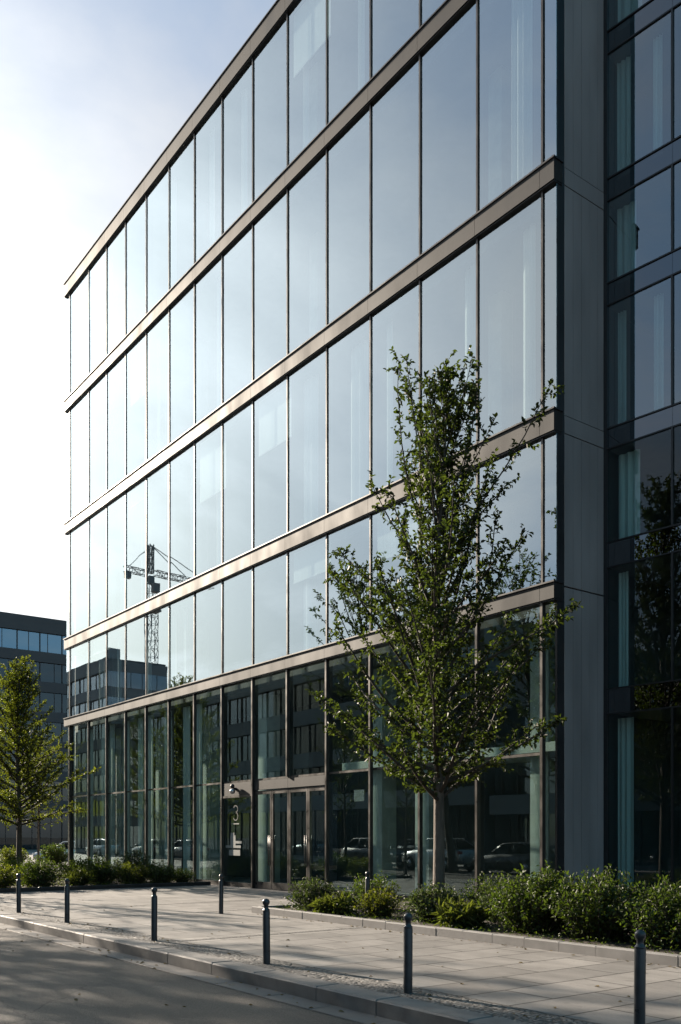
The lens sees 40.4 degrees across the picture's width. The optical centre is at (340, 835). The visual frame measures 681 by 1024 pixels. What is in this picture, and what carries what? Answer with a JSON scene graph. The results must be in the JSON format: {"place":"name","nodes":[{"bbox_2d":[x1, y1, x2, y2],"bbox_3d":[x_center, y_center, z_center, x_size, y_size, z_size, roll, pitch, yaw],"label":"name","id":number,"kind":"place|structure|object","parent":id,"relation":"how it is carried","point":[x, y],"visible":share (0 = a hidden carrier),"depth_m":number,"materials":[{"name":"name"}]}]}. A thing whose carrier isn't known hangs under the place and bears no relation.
{"place":"outdoors","nodes":[
{"label":"outdoors","id":0,"kind":"place"},
{"bbox_2d":[0,611,74,849],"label":"office building","id":1,"kind":"structure","parent":0,"point":[40,640],"depth_m":107.83,"materials":[{"name":"concrete"}]},
{"bbox_2d":[0,810,16,849],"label":"window","id":2,"kind":"structure","parent":1,"relation":"in","point":[7,837],"depth_m":105.49,"materials":[{"name":"glass"}]},
{"bbox_2d":[17,630,38,650],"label":"window","id":3,"kind":"structure","parent":1,"relation":"in","point":[26,640],"depth_m":106.87,"materials":[{"name":"glass"}]},
{"bbox_2d":[22,810,37,849],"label":"window","id":4,"kind":"structure","parent":1,"relation":"in","point":[29,835],"depth_m":107.00,"materials":[{"name":"glass"}]},
{"bbox_2d":[39,811,60,849],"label":"window","id":5,"kind":"structure","parent":1,"relation":"in","point":[52,834],"depth_m":108.39,"materials":[{"name":"glass"}]},
{"bbox_2d":[39,692,60,712],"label":"window","id":6,"kind":"structure","parent":1,"relation":"in","point":[53,699],"depth_m":108.47,"materials":[{"name":"glass"}]},
{"bbox_2d":[39,662,60,682],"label":"window","id":7,"kind":"structure","parent":1,"relation":"in","point":[49,672],"depth_m":108.47,"materials":[{"name":"glass"}]},
{"bbox_2d":[39,633,60,653],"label":"window","id":8,"kind":"structure","parent":1,"relation":"in","point":[50,643],"depth_m":108.43,"materials":[{"name":"glass"}]},
{"bbox_2d":[0,0,275,620],"label":"sky","id":9,"kind":"structure","parent":0,"point":[93,92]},
{"bbox_2d":[0,929,359,1023],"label":"road","id":10,"kind":"structure","parent":0,"point":[54,983],"depth_m":10.17,"materials":[{"name":"asphalt"}]},
{"bbox_2d":[0,923,407,1023],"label":"gutter strip","id":11,"kind":"object","parent":10,"relation":"on","point":[333,1011],"visible":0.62,"depth_m":10.97,"materials":[{"name":"stone"}]},
{"bbox_2d":[0,857,680,1023],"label":"pavement","id":12,"kind":"structure","parent":0,"point":[546,981],"depth_m":12.48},
{"bbox_2d":[21,735,65,868],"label":"street tree","id":13,"kind":"object","parent":12,"relation":"on","point":[38,825],"visible":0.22,"depth_m":41.79,"materials":[{"name":"green plant"}]},
{"bbox_2d":[9,871,175,887],"bbox_3d":[-11.511,1.590,33.016,7.650,0.120,13.180,0,0,-37],"label":"planting bed","id":14,"kind":"object","parent":12,"relation":"on","point":[84,885],"visible":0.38,"depth_m":29.72,"materials":[{"name":"soil"}]},
{"bbox_2d":[11,855,67,886],"bbox_3d":[-9.016,1.078,27.722,1.750,1.033,1.945,0,0,-37],"label":"shrub","id":15,"kind":"object","parent":14,"relation":"on","point":[33,874],"visible":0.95,"depth_m":27.38,"materials":[{"name":"green plant"}]},
{"bbox_2d":[0,655,100,864],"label":"street tree","id":16,"kind":"object","parent":14,"relation":"on","point":[23,770],"visible":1,"depth_m":35.04,"materials":[{"name":"green plant"}]},
{"bbox_2d":[62,866,94,885],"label":"shrub","id":17,"kind":"object","parent":14,"relation":"on","point":[80,876],"visible":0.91,"depth_m":28.07,"materials":[{"name":"green plant"}]},
{"bbox_2d":[77,853,123,884],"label":"shrub","id":18,"kind":"object","parent":14,"relation":"on","point":[103,869],"visible":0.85,"depth_m":29.00,"materials":[{"name":"green plant"}]},
{"bbox_2d":[0,881,210,892],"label":"bed edging","id":19,"kind":"object","parent":14,"relation":"on","point":[33,889],"visible":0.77,"depth_m":27.93,"materials":[{"name":"concrete"}]},
{"bbox_2d":[111,859,152,883],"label":"shrub","id":20,"kind":"object","parent":14,"relation":"on","point":[129,874],"visible":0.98,"depth_m":29.12,"materials":[{"name":"green plant"}]},
{"bbox_2d":[111,849,158,880],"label":"shrub","id":21,"kind":"object","parent":14,"relation":"on","point":[136,860],"visible":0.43,"depth_m":30.35,"materials":[{"name":"green plant"}]},
{"bbox_2d":[144,860,178,882],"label":"shrub","id":22,"kind":"object","parent":14,"relation":"on","point":[161,873],"visible":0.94,"depth_m":29.68,"materials":[{"name":"green plant"}]},
{"bbox_2d":[30,898,365,940],"bbox_3d":[-1.450,1.648,19.187,7.600,0.104,7.180,0,0,-37],"label":"cobble band","id":23,"kind":"object","parent":12,"relation":"on","point":[211,911],"visible":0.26,"depth_m":17.87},
{"bbox_2d":[252,899,680,966],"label":"bed edging","id":24,"kind":"object","parent":12,"relation":"on","point":[666,959],"visible":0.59,"depth_m":13.84,"materials":[{"name":"concrete"}]},
{"bbox_2d":[282,901,680,954],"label":"planting bed","id":25,"kind":"object","parent":12,"relation":"on","point":[627,943],"depth_m":14.30,"materials":[{"name":"soil"}]},
{"bbox_2d":[284,877,338,910],"bbox_3d":[-0.549,1.184,19.109,1.177,0.768,1.179,0,0,-37],"label":"shrub","id":26,"kind":"object","parent":25,"relation":"on","point":[301,898],"visible":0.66,"depth_m":18.96,"materials":[{"name":"green plant"}]},
{"bbox_2d":[308,890,360,915],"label":"shrub","id":27,"kind":"object","parent":25,"relation":"on","point":[338,904],"visible":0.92,"depth_m":17.85,"materials":[{"name":"green plant"}]},
{"bbox_2d":[337,871,405,909],"bbox_3d":[0.603,1.190,19.338,1.387,0.912,1.346,0,0,32],"label":"shrub","id":28,"kind":"object","parent":25,"relation":"on","point":[378,884],"visible":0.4,"depth_m":19.16,"materials":[{"name":"green plant"}]},
{"bbox_2d":[352,884,403,917],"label":"shrub","id":29,"kind":"object","parent":25,"relation":"on","point":[373,903],"visible":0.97,"depth_m":17.34,"materials":[{"name":"green plant"}]},
{"bbox_2d":[403,880,461,922],"bbox_3d":[1.667,1.188,16.389,1.052,0.841,1.124,0,0,-25],"label":"shrub","id":30,"kind":"object","parent":25,"relation":"on","point":[423,907],"visible":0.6,"depth_m":16.26,"materials":[{"name":"green plant"}]},
{"bbox_2d":[304,345,582,897],"bbox_3d":[1.856,-3.759,17.841,4.678,10.821,5.094,0,0,-37],"label":"street tree","id":31,"kind":"object","parent":25,"relation":"on","point":[438,619],"visible":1,"depth_m":17.19,"materials":[{"name":"green plant"}]},
{"bbox_2d":[430,894,493,928],"bbox_3d":[2.001,1.333,15.506,1.196,0.778,1.112,0,0,-37],"label":"shrub","id":32,"kind":"object","parent":25,"relation":"on","point":[453,913],"visible":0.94,"depth_m":15.29,"materials":[{"name":"green plant"}]},
{"bbox_2d":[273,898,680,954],"bbox_3d":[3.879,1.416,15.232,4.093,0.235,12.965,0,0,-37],"label":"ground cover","id":33,"kind":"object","parent":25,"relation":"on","point":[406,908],"visible":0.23,"depth_m":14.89,"materials":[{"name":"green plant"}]},
{"bbox_2d":[458,871,511,919],"bbox_3d":[2.732,1.132,17.186,1.275,0.985,1.329,0,0,9],"label":"shrub","id":34,"kind":"object","parent":25,"relation":"on","point":[483,885],"visible":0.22,"depth_m":17.17,"materials":[{"name":"green plant"}]},
{"bbox_2d":[477,860,574,933],"bbox_3d":[3.126,0.985,14.633,1.731,1.218,1.810,0,0,-37],"label":"shrub","id":35,"kind":"object","parent":25,"relation":"on","point":[523,909],"visible":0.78,"depth_m":14.39,"materials":[{"name":"green plant"}]},
{"bbox_2d":[541,863,646,941],"bbox_3d":[3.867,0.995,13.698,1.756,1.170,1.622,0,0,13],"label":"shrub","id":36,"kind":"object","parent":25,"relation":"on","point":[589,911],"visible":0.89,"depth_m":13.39,"materials":[{"name":"green plant"}]},
{"bbox_2d":[613,873,680,949],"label":"shrub","id":37,"kind":"object","parent":25,"relation":"on","point":[665,926],"visible":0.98,"depth_m":12.50,"materials":[{"name":"green plant"}]},
{"bbox_2d":[634,929,645,1023],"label":"bollard","id":38,"kind":"object","parent":12,"relation":"on","point":[639,979],"visible":1,"depth_m":7.69,"materials":[{"name":"metal"}]},
{"bbox_2d":[604,0,680,907],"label":"adjoining building","id":39,"kind":"structure","parent":12,"relation":"on","point":[642,48],"depth_m":19.61,"materials":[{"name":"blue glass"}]},
{"bbox_2d":[619,571,627,686],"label":"curtain","id":40,"kind":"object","parent":39,"relation":"in","point":[623,577],"depth_m":19.72,"materials":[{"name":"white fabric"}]},
{"bbox_2d":[618,717,633,907],"bbox_3d":[6.076,-0.480,19.688,0.068,4.060,0.380,0,0,-43],"label":"curtain","id":41,"kind":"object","parent":39,"relation":"in","point":[625,726],"depth_m":19.67,"materials":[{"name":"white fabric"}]},
{"bbox_2d":[617,200,636,276],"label":"curtain","id":42,"kind":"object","parent":39,"relation":"in","point":[626,216],"depth_m":19.67,"materials":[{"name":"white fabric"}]},
{"bbox_2d":[619,449,639,538],"bbox_3d":[6.116,-7.215,19.643,0.067,1.850,0.500,0,0,-43],"label":"curtain","id":43,"kind":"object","parent":39,"relation":"in","point":[629,463],"depth_m":19.61,"materials":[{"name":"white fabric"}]},
{"bbox_2d":[617,33,662,171],"bbox_3d":[6.297,-15.280,19.449,0.069,2.520,1.030,0,0,-43],"label":"curtain","id":44,"kind":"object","parent":39,"relation":"in","point":[623,68],"depth_m":19.64,"materials":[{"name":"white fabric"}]},
{"bbox_2d":[618,293,663,423],"bbox_3d":[6.296,-9.950,19.449,0.068,2.480,1.030,0,0,-43],"label":"curtain","id":45,"kind":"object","parent":39,"relation":"in","point":[659,299],"depth_m":19.19,"materials":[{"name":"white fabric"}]},
{"bbox_2d":[671,708,673,885],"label":"window","id":46,"kind":"structure","parent":39,"relation":"in","point":[672,709],"depth_m":18.58,"materials":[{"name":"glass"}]},
{"bbox_2d":[671,553,673,679],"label":"window","id":47,"kind":"structure","parent":39,"relation":"in","point":[672,554],"depth_m":18.58,"materials":[{"name":"glass"}]},
{"bbox_2d":[671,275,673,404],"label":"window","id":48,"kind":"structure","parent":39,"relation":"in","point":[672,276],"depth_m":18.58,"materials":[{"name":"glass"}]},
{"bbox_2d":[671,8,673,139],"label":"window","id":49,"kind":"structure","parent":39,"relation":"in","point":[672,10],"depth_m":18.58,"materials":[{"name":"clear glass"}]},
{"bbox_2d":[63,0,680,903],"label":"office building","id":50,"kind":"structure","parent":0,"point":[325,208],"depth_m":27.16,"materials":[{"name":"glass"}]},
{"bbox_2d":[66,532,69,636],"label":"window","id":51,"kind":"structure","parent":50,"relation":"in","point":[68,535],"depth_m":40.62,"materials":[{"name":"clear glass"}]},
{"bbox_2d":[70,390,88,517],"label":"window","id":52,"kind":"structure","parent":50,"relation":"in","point":[79,413],"depth_m":39.58,"materials":[{"name":"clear glass"}]},
{"bbox_2d":[70,269,88,392],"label":"window","id":53,"kind":"structure","parent":50,"relation":"in","point":[79,297],"depth_m":39.58,"materials":[{"name":"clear glass"}]},
{"bbox_2d":[70,640,89,711],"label":"window","id":54,"kind":"structure","parent":50,"relation":"in","point":[71,649],"depth_m":39.77,"materials":[{"name":"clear glass"}]},
{"bbox_2d":[70,518,92,634],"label":"window","id":55,"kind":"structure","parent":50,"relation":"in","point":[80,537],"depth_m":39.76,"materials":[{"name":"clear glass"}]},
{"bbox_2d":[71,721,92,862],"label":"window","id":56,"kind":"structure","parent":50,"relation":"in","point":[89,731],"depth_m":38.70,"materials":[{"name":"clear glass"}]},
{"bbox_2d":[89,372,106,494],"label":"window","id":57,"kind":"structure","parent":50,"relation":"in","point":[96,393],"depth_m":38.16,"materials":[{"name":"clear glass"}]},
{"bbox_2d":[89,246,106,372],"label":"window","id":58,"kind":"structure","parent":50,"relation":"in","point":[98,271],"depth_m":37.91,"materials":[{"name":"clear glass"}]},
{"bbox_2d":[93,632,110,707],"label":"window","id":59,"kind":"structure","parent":50,"relation":"in","point":[100,645],"depth_m":38.40,"materials":[{"name":"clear glass"}]},
{"bbox_2d":[90,717,114,865],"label":"window","id":60,"kind":"structure","parent":50,"relation":"in","point":[104,730],"depth_m":37.93,"materials":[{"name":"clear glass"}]},
{"bbox_2d":[107,221,125,354],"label":"window","id":61,"kind":"structure","parent":50,"relation":"in","point":[116,249],"depth_m":36.53,"materials":[{"name":"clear glass"}]},
{"bbox_2d":[108,712,129,859],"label":"window","id":62,"kind":"structure","parent":50,"relation":"in","point":[126,724],"depth_m":36.57,"materials":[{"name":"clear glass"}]},
{"bbox_2d":[117,624,125,702],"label":"window","id":63,"kind":"structure","parent":50,"relation":"in","point":[119,640],"depth_m":36.99,"materials":[{"name":"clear glass"}]},
{"bbox_2d":[120,492,127,611],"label":"window","id":64,"kind":"structure","parent":50,"relation":"in","point":[124,511],"depth_m":36.65,"materials":[{"name":"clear glass"}]},
{"bbox_2d":[126,195,146,314],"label":"window","id":65,"kind":"structure","parent":50,"relation":"in","point":[131,224],"depth_m":35.10,"materials":[{"name":"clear glass"}]},
{"bbox_2d":[130,477,149,601],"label":"window","id":66,"kind":"structure","parent":50,"relation":"in","point":[141,493],"depth_m":35.27,"materials":[{"name":"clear glass"}]},
{"bbox_2d":[130,332,149,461],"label":"window","id":67,"kind":"structure","parent":50,"relation":"in","point":[140,357],"depth_m":34.98,"materials":[{"name":"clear glass"}]},
{"bbox_2d":[127,706,153,872],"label":"window","id":68,"kind":"structure","parent":50,"relation":"in","point":[149,720],"depth_m":35.06,"materials":[{"name":"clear glass"}]},
{"bbox_2d":[145,614,151,694],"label":"window","id":69,"kind":"structure","parent":50,"relation":"in","point":[148,628],"depth_m":34.78,"materials":[{"name":"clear glass"}]},
{"bbox_2d":[148,700,172,867],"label":"window","id":70,"kind":"structure","parent":50,"relation":"in","point":[169,714],"depth_m":33.64,"materials":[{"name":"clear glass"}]},
{"bbox_2d":[157,308,169,452],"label":"window","id":71,"kind":"structure","parent":50,"relation":"in","point":[159,339],"depth_m":34.03,"materials":[{"name":"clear glass"}]},
{"bbox_2d":[168,604,176,688],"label":"window","id":72,"kind":"structure","parent":50,"relation":"in","point":[172,620],"depth_m":33.21,"materials":[{"name":"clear glass"}]},
{"bbox_2d":[168,165,176,290],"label":"window","id":73,"kind":"structure","parent":50,"relation":"in","point":[172,186],"depth_m":33.28,"materials":[{"name":"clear glass"}]},
{"bbox_2d":[171,694,201,881],"bbox_3d":[-5.287,-1.594,32.106,0.581,6.389,1.933,0,0,-37],"label":"window","id":74,"kind":"structure","parent":50,"relation":"in","point":[197,708],"depth_m":32.01,"materials":[{"name":"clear glass"}]},
{"bbox_2d":[184,593,194,683],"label":"window","id":75,"kind":"structure","parent":50,"relation":"in","point":[186,610],"depth_m":32.51,"materials":[{"name":"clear glass"}]},
{"bbox_2d":[190,442,194,578],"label":"window","id":76,"kind":"structure","parent":50,"relation":"in","point":[191,462],"depth_m":32.04,"materials":[{"name":"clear glass"}]},
{"bbox_2d":[196,686,223,885],"bbox_3d":[-4.303,-1.594,30.481,0.211,6.389,1.913,0,0,-37],"label":"window","id":77,"kind":"structure","parent":50,"relation":"in","point":[213,882],"depth_m":29.70,"materials":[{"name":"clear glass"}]},
{"bbox_2d":[200,422,226,565],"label":"window","id":78,"kind":"structure","parent":50,"relation":"in","point":[213,450],"depth_m":30.52,"materials":[{"name":"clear glass"}]},
{"bbox_2d":[210,97,222,246],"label":"window","id":79,"kind":"structure","parent":50,"relation":"in","point":[212,135],"depth_m":30.90,"materials":[{"name":"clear glass"}]},
{"bbox_2d":[217,255,222,406],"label":"window","id":80,"kind":"structure","parent":50,"relation":"in","point":[219,282],"depth_m":30.54,"materials":[{"name":"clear glass"}]},
{"bbox_2d":[224,679,254,887],"bbox_3d":[-3.177,-1.594,28.976,0.211,6.389,1.913,0,0,-37],"label":"window","id":81,"kind":"structure","parent":50,"relation":"in","point":[226,883],"depth_m":28.18,"materials":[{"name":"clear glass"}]},
{"bbox_2d":[241,57,252,213],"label":"curtain","id":82,"kind":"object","parent":50,"relation":"in","point":[244,96],"depth_m":29.23,"materials":[{"name":"white fabric"}]},
{"bbox_2d":[255,790,271,888],"bbox_3d":[-2.338,0.110,27.807,0.156,2.940,0.934,0,0,-37],"label":"door","id":83,"kind":"structure","parent":50,"relation":"in","point":[258,884],"depth_m":27.97,"materials":[{"name":"metal"}]},
{"bbox_2d":[254,669,289,780],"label":"window","id":84,"kind":"structure","parent":50,"relation":"in","point":[287,671],"depth_m":26.65,"materials":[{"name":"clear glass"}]},
{"bbox_2d":[258,375,291,532],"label":"window","id":85,"kind":"structure","parent":50,"relation":"in","point":[275,410],"depth_m":27.42,"materials":[{"name":"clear glass"}]},
{"bbox_2d":[270,789,288,890],"bbox_3d":[-1.775,0.110,27.054,0.156,2.940,0.914,0,0,-37],"label":"door","id":86,"kind":"structure","parent":50,"relation":"in","point":[277,886],"depth_m":27.30,"materials":[{"name":"metal"}]},
{"bbox_2d":[289,787,307,891],"bbox_3d":[-1.209,0.110,26.298,0.156,2.940,0.944,0,0,-37],"label":"door","id":87,"kind":"structure","parent":50,"relation":"in","point":[305,789],"depth_m":26.62,"materials":[{"name":"metal"}]},
{"bbox_2d":[289,659,328,884],"bbox_3d":[-0.925,-1.594,25.896,0.131,6.389,1.963,0,0,-37],"label":"window","id":88,"kind":"structure","parent":50,"relation":"in","point":[326,773],"depth_m":25.10,"materials":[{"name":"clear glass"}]},
{"bbox_2d":[293,534,330,649],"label":"window","id":89,"kind":"structure","parent":50,"relation":"in","point":[309,562],"depth_m":26.29,"materials":[{"name":"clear glass"}]},
{"bbox_2d":[293,0,330,148],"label":"curtain","id":90,"kind":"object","parent":50,"relation":"in","point":[312,22],"depth_m":26.21,"materials":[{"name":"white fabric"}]},
{"bbox_2d":[304,347,326,523],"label":"window","id":91,"kind":"structure","parent":50,"relation":"in","point":[311,387],"depth_m":26.29,"materials":[{"name":"white glass"}]},
{"bbox_2d":[306,786,324,889],"bbox_3d":[-0.646,0.110,25.545,0.156,2.940,0.904,0,0,-37],"label":"door","id":92,"kind":"structure","parent":50,"relation":"in","point":[320,788],"depth_m":25.87,"materials":[{"name":"metal"}]},
{"bbox_2d":[329,648,372,896],"bbox_3d":[0.254,-1.594,24.387,0.211,6.389,1.933,0,0,-37],"label":"window","id":93,"kind":"structure","parent":50,"relation":"in","point":[370,660],"depth_m":23.58,"materials":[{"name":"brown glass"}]},
{"bbox_2d":[351,315,370,501],"bbox_3d":[0.615,-10.977,24.278,0.230,4.581,1.427,0,0,-20],"label":"curtain","id":94,"kind":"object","parent":50,"relation":"in","point":[359,355],"depth_m":24.49,"materials":[{"name":"white fabric"}]},
{"bbox_2d":[358,0,370,90],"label":"curtain","id":95,"kind":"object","parent":50,"relation":"in","point":[361,3],"depth_m":24.44,"materials":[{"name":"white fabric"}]},
{"bbox_2d":[369,104,370,292],"bbox_3d":[0.210,-16.207,24.359,0.056,4.883,1.924,0,0,-37],"label":"window mullion","id":96,"kind":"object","parent":50,"relation":"in","point":[370,104],"depth_m":23.59,"materials":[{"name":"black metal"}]},
{"bbox_2d":[373,638,422,900],"bbox_3d":[1.389,-1.594,22.869,0.211,6.389,1.923,0,0,-37],"label":"window","id":97,"kind":"structure","parent":50,"relation":"in","point":[420,795],"depth_m":22.06,"materials":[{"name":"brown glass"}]},
{"bbox_2d":[377,499,423,599],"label":"window","id":98,"kind":"structure","parent":50,"relation":"in","point":[387,543],"depth_m":23.22,"materials":[{"name":"white glass"}]},
{"bbox_2d":[387,280,420,484],"bbox_3d":[1.563,-10.977,22.891,0.087,4.581,1.791,0,0,-24],"label":"curtain","id":99,"kind":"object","parent":50,"relation":"in","point":[390,326],"depth_m":23.58,"materials":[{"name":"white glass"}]},
{"bbox_2d":[419,54,420,254],"bbox_3d":[1.345,-16.207,22.842,0.056,4.883,1.914,0,0,-37],"label":"window mullion","id":100,"kind":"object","parent":50,"relation":"in","point":[419,54],"depth_m":22.07,"materials":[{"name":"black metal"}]},
{"bbox_2d":[424,621,480,903],"bbox_3d":[2.527,-1.594,21.348,0.211,6.389,1.943,0,0,-37],"label":"window","id":101,"kind":"structure","parent":50,"relation":"in","point":[477,629],"depth_m":20.54,"materials":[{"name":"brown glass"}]},
{"bbox_2d":[465,238,477,443],"bbox_3d":[3.035,-10.977,20.996,0.171,4.581,0.924,0,0,-8],"label":"curtain","id":102,"kind":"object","parent":50,"relation":"in","point":[471,275],"depth_m":21.16,"materials":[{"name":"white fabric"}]},
{"bbox_2d":[476,0,477,211],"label":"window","id":103,"kind":"structure","parent":50,"relation":"in","point":[476,0],"depth_m":20.54,"materials":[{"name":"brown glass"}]},
{"bbox_2d":[484,603,545,873],"bbox_3d":[3.627,-1.594,19.790,0.107,6.388,1.872,0,0,-37],"label":"window","id":104,"kind":"structure","parent":50,"relation":"in","point":[542,753],"depth_m":19.04,"materials":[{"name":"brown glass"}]},
{"bbox_2d":[512,0,542,184],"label":"window","id":105,"kind":"structure","parent":50,"relation":"in","point":[522,10],"depth_m":19.90,"materials":[{"name":"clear glass"}]},
{"bbox_2d":[523,191,542,418],"bbox_3d":[4.119,-10.977,19.535,0.155,4.581,1.004,0,0,-11],"label":"curtain","id":106,"kind":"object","parent":50,"relation":"in","point":[529,235],"depth_m":19.75,"materials":[{"name":"white fabric"}]},
{"label":"ground","id":107,"kind":"structure","parent":0,"visible":0},
{"bbox_2d":[0,911,527,1023],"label":"kerb","id":108,"kind":"structure","parent":107,"relation":"on","point":[395,1007],"depth_m":10.50,"materials":[{"name":"concrete"}]},
{"bbox_2d":[0,906,595,1023],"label":"cobble strip","id":109,"kind":"object","parent":107,"relation":"on","point":[479,1006],"depth_m":10.40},
{"bbox_2d":[262,898,269,963],"bbox_3d":[-0.929,1.193,11.586,0.094,0.820,0.094,0,0,36],"label":"bollard","id":110,"kind":"object","parent":109,"relation":"on","point":[266,929],"visible":1,"depth_m":11.55,"materials":[{"name":"metal"}]},
{"bbox_2d":[403,913,412,993],"bbox_3d":[0.690,1.193,9.448,0.094,0.820,0.094,0,0,25],"label":"bollard","id":111,"kind":"object","parent":109,"relation":"on","point":[408,958],"visible":1,"depth_m":9.41,"materials":[{"name":"metal"}]},
{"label":"hedge bed","id":112,"kind":"structure","parent":0,"visible":0},
{"bbox_2d":[34,842,67,864],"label":"shrub","id":113,"kind":"object","parent":112,"relation":"on","point":[56,853],"visible":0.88,"depth_m":48.53,"materials":[{"name":"green plant"}]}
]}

